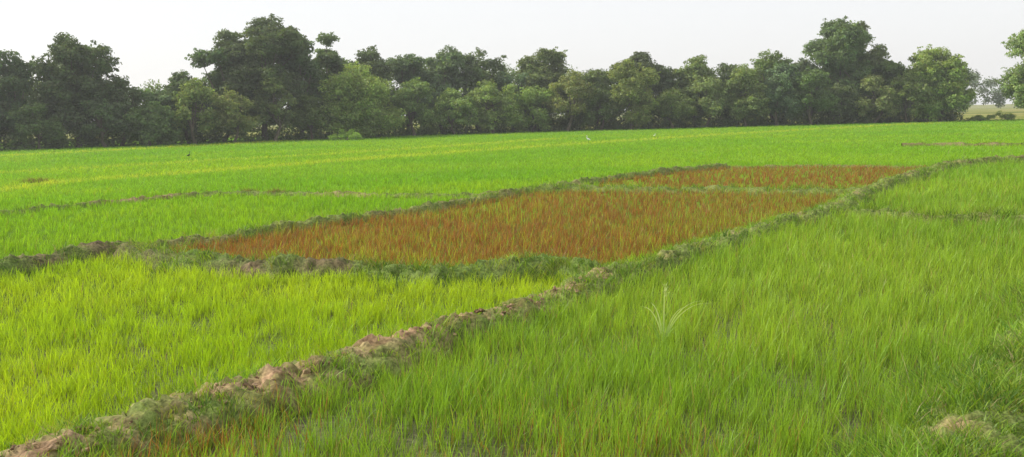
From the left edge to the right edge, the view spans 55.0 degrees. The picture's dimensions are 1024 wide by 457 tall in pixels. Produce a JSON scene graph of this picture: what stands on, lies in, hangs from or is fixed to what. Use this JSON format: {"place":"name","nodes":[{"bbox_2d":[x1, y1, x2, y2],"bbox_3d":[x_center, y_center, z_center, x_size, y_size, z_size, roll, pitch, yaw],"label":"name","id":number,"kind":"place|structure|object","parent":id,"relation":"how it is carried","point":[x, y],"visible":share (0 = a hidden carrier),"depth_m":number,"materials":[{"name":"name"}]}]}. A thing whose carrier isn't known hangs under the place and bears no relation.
{"place":"outdoors","nodes":[
{"label":"outdoors","id":0,"kind":"place"},
{"bbox_2d":[0,119,1023,265],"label":"rice field","id":1,"kind":"structure","parent":0,"point":[77,229],"depth_m":49.19,"materials":[{"name":"green plant"}]},
{"bbox_2d":[0,104,1023,456],"bbox_3d":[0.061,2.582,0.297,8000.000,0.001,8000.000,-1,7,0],"label":"ground","id":2,"kind":"structure","parent":0,"point":[990,110],"depth_m":23.99,"materials":[{"name":"green plant"}]},
{"bbox_2d":[0,96,11,134],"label":"broadleaf tree","id":3,"kind":"object","parent":2,"relation":"on","point":[3,104],"visible":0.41,"depth_m":109.87,"materials":[{"name":"green plant"}]},
{"bbox_2d":[0,49,48,148],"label":"broadleaf tree","id":4,"kind":"object","parent":2,"relation":"on","point":[15,77],"visible":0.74,"depth_m":110.73,"materials":[{"name":"green plant"}]},
{"bbox_2d":[14,177,58,182],"bbox_3d":[-21.958,-2.306,45.792,2.338,0.330,0.832,-2,7,-9],"label":"dead straw heap","id":5,"kind":"object","parent":2,"relation":"on","point":[33,180],"visible":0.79,"depth_m":45.72,"materials":[{"name":"plant"}]},
{"bbox_2d":[5,100,68,149],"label":"understorey tree","id":6,"kind":"object","parent":2,"relation":"on","point":[48,129],"visible":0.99,"depth_m":109.23,"materials":[{"name":"green plant"}]},
{"bbox_2d":[28,32,127,147],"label":"broadleaf tree","id":7,"kind":"object","parent":2,"relation":"on","point":[63,89],"visible":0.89,"depth_m":112.24,"materials":[{"name":"green plant"}]},
{"bbox_2d":[95,74,143,145],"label":"broadleaf tree","id":8,"kind":"object","parent":2,"relation":"on","point":[133,91],"visible":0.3,"depth_m":116.55,"materials":[{"name":"green plant"}]},
{"bbox_2d":[120,100,182,145],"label":"understorey tree","id":9,"kind":"object","parent":2,"relation":"on","point":[150,116],"visible":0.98,"depth_m":114.70,"materials":[{"name":"green plant"}]},
{"bbox_2d":[128,88,184,129],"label":"broadleaf tree","id":10,"kind":"object","parent":2,"relation":"on","point":[163,96],"visible":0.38,"depth_m":118.41,"materials":[{"name":"green plant"}]},
{"bbox_2d":[163,69,207,143],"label":"broadleaf tree","id":11,"kind":"object","parent":2,"relation":"on","point":[176,79],"visible":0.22,"depth_m":121.59,"materials":[{"name":"green plant"}]},
{"bbox_2d":[168,77,220,143],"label":"understorey tree","id":12,"kind":"object","parent":2,"relation":"on","point":[196,90],"visible":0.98,"depth_m":118.75,"materials":[{"name":"green plant"}]},
{"bbox_2d":[184,47,253,141],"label":"broadleaf tree","id":13,"kind":"object","parent":2,"relation":"on","point":[204,59],"visible":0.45,"depth_m":125.27,"materials":[{"name":"green plant"}]},
{"bbox_2d":[203,87,259,142],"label":"understorey tree","id":14,"kind":"object","parent":2,"relation":"on","point":[233,121],"visible":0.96,"depth_m":119.63,"materials":[{"name":"green plant"}]},
{"bbox_2d":[0,185,497,214],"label":"earth bund","id":15,"kind":"structure","parent":2,"relation":"on","point":[205,193],"depth_m":32.63,"materials":[{"name":"plant"}]},
{"bbox_2d":[212,13,309,140],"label":"broadleaf tree","id":16,"kind":"object","parent":2,"relation":"on","point":[262,49],"visible":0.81,"depth_m":125.51,"materials":[{"name":"green plant"}]},
{"bbox_2d":[251,75,298,140],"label":"understorey tree","id":17,"kind":"object","parent":2,"relation":"on","point":[284,116],"visible":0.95,"depth_m":124.70,"materials":[{"name":"green plant"}]},
{"bbox_2d":[262,187,299,193],"bbox_3d":[-8.178,-1.338,34.569,1.506,0.330,0.522,-1,7,0],"label":"dead straw heap","id":18,"kind":"object","parent":2,"relation":"on","point":[273,189],"visible":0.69,"depth_m":34.48,"materials":[{"name":"plant"}]},
{"bbox_2d":[0,248,578,450],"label":"rice paddy","id":19,"kind":"structure","parent":2,"relation":"on","point":[232,343],"depth_m":12.38,"materials":[{"name":"green plant"}]},
{"bbox_2d":[278,41,323,139],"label":"broadleaf tree","id":20,"kind":"object","parent":2,"relation":"on","point":[304,62],"visible":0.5,"depth_m":131.30,"materials":[{"name":"green plant"}]},
{"bbox_2d":[0,236,605,287],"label":"earth bund","id":21,"kind":"structure","parent":2,"relation":"on","point":[280,261],"depth_m":16.09,"materials":[{"name":"plant"}]},
{"bbox_2d":[289,92,330,139],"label":"understorey tree","id":22,"kind":"object","parent":2,"relation":"on","point":[308,110],"visible":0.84,"depth_m":127.85,"materials":[{"name":"green plant"}]},
{"bbox_2d":[308,32,346,137],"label":"broadleaf tree","id":23,"kind":"object","parent":2,"relation":"on","point":[332,60],"visible":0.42,"depth_m":134.98,"materials":[{"name":"green plant"}]},
{"bbox_2d":[327,129,362,139],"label":"shrub","id":24,"kind":"object","parent":2,"relation":"on","point":[356,135],"visible":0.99,"depth_m":120.98,"materials":[{"name":"green plant"}]},
{"bbox_2d":[317,61,405,137],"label":"understorey tree","id":25,"kind":"object","parent":2,"relation":"on","point":[361,102],"visible":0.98,"depth_m":128.28,"materials":[{"name":"green plant"}]},
{"bbox_2d":[342,45,401,109],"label":"broadleaf tree","id":26,"kind":"object","parent":2,"relation":"on","point":[379,68],"visible":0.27,"depth_m":140.01,"materials":[{"name":"green plant"}]},
{"bbox_2d":[384,53,434,134],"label":"broadleaf tree","id":27,"kind":"object","parent":2,"relation":"on","point":[412,63],"visible":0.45,"depth_m":144.77,"materials":[{"name":"green plant"}]},
{"bbox_2d":[390,77,438,135],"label":"understorey tree","id":28,"kind":"object","parent":2,"relation":"on","point":[405,98],"visible":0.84,"depth_m":137.06,"materials":[{"name":"green plant"}]},
{"bbox_2d":[116,162,727,249],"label":"earth bund","id":29,"kind":"structure","parent":2,"relation":"on","point":[347,216],"depth_m":25.39,"materials":[{"name":"plant"}]},
{"bbox_2d":[420,45,466,133],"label":"broadleaf tree","id":30,"kind":"object","parent":2,"relation":"on","point":[441,78],"visible":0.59,"depth_m":146.71,"materials":[{"name":"green plant"}]},
{"bbox_2d":[431,87,478,134],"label":"understorey tree","id":31,"kind":"object","parent":2,"relation":"on","point":[454,102],"visible":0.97,"depth_m":140.26,"materials":[{"name":"green plant"}]},
{"bbox_2d":[454,47,506,130],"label":"broadleaf tree","id":32,"kind":"object","parent":2,"relation":"on","point":[474,71],"visible":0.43,"depth_m":148.82,"materials":[{"name":"green plant"}]},
{"bbox_2d":[0,57,966,149],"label":"background thicket","id":33,"kind":"object","parent":2,"relation":"on","point":[214,135],"visible":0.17,"depth_m":147.13,"materials":[{"name":"green plant"}]},
{"bbox_2d":[463,78,523,132],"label":"understorey tree","id":34,"kind":"object","parent":2,"relation":"on","point":[504,106],"visible":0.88,"depth_m":142.29,"materials":[{"name":"green plant"}]},
{"bbox_2d":[167,185,848,266],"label":"browned rice paddy","id":35,"kind":"structure","parent":2,"relation":"on","point":[355,240],"depth_m":21.74,"materials":[{"name":"brown plant"}]},
{"bbox_2d":[0,153,1023,456],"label":"earth bund","id":36,"kind":"structure","parent":2,"relation":"on","point":[184,411],"depth_m":9.48,"materials":[{"name":"plant"}]},
{"bbox_2d":[494,68,529,131],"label":"broadleaf tree","id":37,"kind":"object","parent":2,"relation":"on","point":[502,79],"visible":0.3,"depth_m":151.18,"materials":[{"name":"green plant"}]},
{"bbox_2d":[512,84,555,131],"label":"understorey tree","id":38,"kind":"object","parent":2,"relation":"on","point":[528,99],"visible":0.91,"depth_m":147.04,"materials":[{"name":"green plant"}]},
{"bbox_2d":[46,156,1023,456],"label":"rice paddy","id":39,"kind":"structure","parent":2,"relation":"on","point":[880,318],"depth_m":9.95,"materials":[{"name":"green plant"}]},
{"bbox_2d":[515,46,570,116],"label":"broadleaf tree","id":40,"kind":"object","parent":2,"relation":"on","point":[543,73],"visible":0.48,"depth_m":152.70,"materials":[{"name":"green plant"}]},
{"bbox_2d":[541,69,596,130],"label":"understorey tree","id":41,"kind":"object","parent":2,"relation":"on","point":[574,107],"visible":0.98,"depth_m":146.63,"materials":[{"name":"green plant"}]},
{"bbox_2d":[558,70,582,129],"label":"broadleaf tree","id":42,"kind":"object","parent":2,"relation":"on","point":[565,96],"visible":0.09,"depth_m":154.03,"materials":[{"name":"green plant"}]},
{"bbox_2d":[577,68,616,129],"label":"broadleaf tree","id":43,"kind":"object","parent":2,"relation":"on","point":[593,77],"visible":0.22,"depth_m":152.21,"materials":[{"name":"green plant"}]},
{"bbox_2d":[575,82,623,129],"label":"understorey tree","id":44,"kind":"object","parent":2,"relation":"on","point":[603,98],"visible":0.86,"depth_m":148.71,"materials":[{"name":"green plant"}]},
{"bbox_2d":[605,58,663,129],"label":"understorey tree","id":45,"kind":"object","parent":2,"relation":"on","point":[638,100],"visible":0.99,"depth_m":146.71,"materials":[{"name":"green plant"}]},
{"bbox_2d":[619,51,667,115],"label":"broadleaf tree","id":46,"kind":"object","parent":2,"relation":"on","point":[644,58],"visible":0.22,"depth_m":152.45,"materials":[{"name":"green plant"}]},
{"bbox_2d":[655,66,687,121],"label":"broadleaf tree","id":47,"kind":"object","parent":2,"relation":"on","point":[667,81],"visible":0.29,"depth_m":155.28,"materials":[{"name":"green plant"}]},
{"bbox_2d":[651,87,698,128],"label":"understorey tree","id":48,"kind":"object","parent":2,"relation":"on","point":[670,105],"visible":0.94,"depth_m":148.54,"materials":[{"name":"green plant"}]},
{"bbox_2d":[642,282,711,349],"bbox_3d":[1.790,0.966,10.621,0.807,0.768,0.457,1,7,20],"label":"seeding sedge plant","id":49,"kind":"object","parent":2,"relation":"on","point":[671,324],"visible":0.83,"depth_m":10.69,"materials":[{"name":"green plant"}]},
{"bbox_2d":[521,178,865,196],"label":"earth bund","id":50,"kind":"structure","parent":2,"relation":"on","point":[736,188],"depth_m":31.08,"materials":[{"name":"plant"}]},
{"bbox_2d":[668,54,719,125],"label":"broadleaf tree","id":51,"kind":"object","parent":2,"relation":"on","point":[698,66],"visible":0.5,"depth_m":154.00,"materials":[{"name":"green plant"}]},
{"bbox_2d":[677,73,732,126],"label":"understorey tree","id":52,"kind":"object","parent":2,"relation":"on","point":[714,105],"visible":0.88,"depth_m":150.32,"materials":[{"name":"green plant"}]},
{"bbox_2d":[714,63,746,124],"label":"broadleaf tree","id":53,"kind":"object","parent":2,"relation":"on","point":[723,69],"visible":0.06,"depth_m":155.80,"materials":[{"name":"green plant"}]},
{"bbox_2d":[718,63,771,126],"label":"understorey tree","id":54,"kind":"object","parent":2,"relation":"on","point":[747,100],"visible":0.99,"depth_m":150.12,"materials":[{"name":"green plant"}]},
{"bbox_2d":[599,162,925,189],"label":"browned rice paddy","id":55,"kind":"structure","parent":2,"relation":"on","point":[806,178],"depth_m":36.70,"materials":[{"name":"brown plant"}]},
{"bbox_2d":[750,49,799,125],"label":"broadleaf tree","id":56,"kind":"object","parent":2,"relation":"on","point":[762,64],"visible":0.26,"depth_m":154.04,"materials":[{"name":"green plant"}]},
{"bbox_2d":[753,62,801,125],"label":"understorey tree","id":57,"kind":"object","parent":2,"relation":"on","point":[777,82],"visible":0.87,"depth_m":150.46,"materials":[{"name":"green plant"}]},
{"bbox_2d":[792,57,829,120],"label":"broadleaf tree","id":58,"kind":"object","parent":2,"relation":"on","point":[804,64],"visible":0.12,"depth_m":157.44,"materials":[{"name":"green plant"}]},
{"bbox_2d":[786,66,840,124],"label":"understorey tree","id":59,"kind":"object","parent":2,"relation":"on","point":[812,97],"visible":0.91,"depth_m":150.22,"materials":[{"name":"green plant"}]},
{"bbox_2d":[729,164,926,168],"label":"earth bund","id":60,"kind":"structure","parent":2,"relation":"on","point":[838,165],"depth_m":43.32,"materials":[{"name":"soil"}]},
{"bbox_2d":[800,15,875,123],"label":"broadleaf tree","id":61,"kind":"object","parent":2,"relation":"on","point":[838,53],"visible":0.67,"depth_m":155.52,"materials":[{"name":"green plant"}]},
{"bbox_2d":[821,82,859,123],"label":"understorey tree","id":62,"kind":"object","parent":2,"relation":"on","point":[838,89],"visible":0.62,"depth_m":153.24,"materials":[{"name":"green plant"}]},
{"bbox_2d":[849,20,891,122],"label":"broadleaf tree","id":63,"kind":"object","parent":2,"relation":"on","point":[875,55],"visible":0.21,"depth_m":159.00,"materials":[{"name":"green plant"}]},
{"bbox_2d":[854,74,901,122],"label":"understorey tree","id":64,"kind":"object","parent":2,"relation":"on","point":[881,103],"visible":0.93,"depth_m":152.57,"materials":[{"name":"green plant"}]},
{"bbox_2d":[862,59,911,118],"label":"broadleaf tree","id":65,"kind":"object","parent":2,"relation":"on","point":[888,73],"visible":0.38,"depth_m":156.76,"materials":[{"name":"green plant"}]},
{"bbox_2d":[887,71,932,122],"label":"understorey tree","id":66,"kind":"object","parent":2,"relation":"on","point":[906,85],"visible":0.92,"depth_m":151.75,"materials":[{"name":"green plant"}]},
{"bbox_2d":[800,253,1023,456],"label":"earth bund","id":67,"kind":"structure","parent":2,"relation":"on","point":[979,412],"depth_m":7.87,"materials":[{"name":"plant"}]},
{"bbox_2d":[804,71,1020,116],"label":"distant tree line","id":68,"kind":"object","parent":2,"relation":"on","point":[997,98],"visible":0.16,"depth_m":285.18,"materials":[{"name":"green plant"}]},
{"bbox_2d":[832,200,1023,227],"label":"earth bund","id":69,"kind":"structure","parent":2,"relation":"on","point":[924,215],"depth_m":21.53,"materials":[{"name":"plant"}]},
{"bbox_2d":[892,44,976,121],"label":"broadleaf tree","id":70,"kind":"object","parent":2,"relation":"on","point":[935,59],"visible":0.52,"depth_m":152.19,"materials":[{"name":"green plant"}]},
{"bbox_2d":[914,67,970,121],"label":"understorey tree","id":71,"kind":"object","parent":2,"relation":"on","point":[954,101],"visible":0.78,"depth_m":151.00,"materials":[{"name":"green plant"}]},
{"bbox_2d":[901,142,1023,146],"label":"earth bund","id":72,"kind":"structure","parent":2,"relation":"on","point":[949,144],"depth_m":62.33,"materials":[{"name":"soil"}]},
{"bbox_2d":[952,68,975,114],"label":"broadleaf tree","id":73,"kind":"object","parent":2,"relation":"on","point":[972,77],"visible":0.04,"depth_m":158.77,"materials":[{"name":"green plant"}]},
{"bbox_2d":[965,115,989,120],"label":"shrub","id":74,"kind":"object","parent":2,"relation":"on","point":[978,117],"visible":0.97,"depth_m":152.74,"materials":[{"name":"green plant"}]},
{"bbox_2d":[986,111,1016,119],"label":"shrub","id":75,"kind":"object","parent":2,"relation":"on","point":[1010,116],"visible":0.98,"depth_m":154.88,"materials":[{"name":"green plant"}]},
{"bbox_2d":[995,29,1023,108],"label":"broadleaf tree","id":76,"kind":"object","parent":2,"relation":"on","point":[1014,77],"visible":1,"depth_m":149.08,"materials":[{"name":"green plant"}]},
{"bbox_2d":[0,0,1023,120],"label":"sky","id":77,"kind":"structure","parent":0,"point":[151,39],"materials":[{"name":"white"}]}
]}

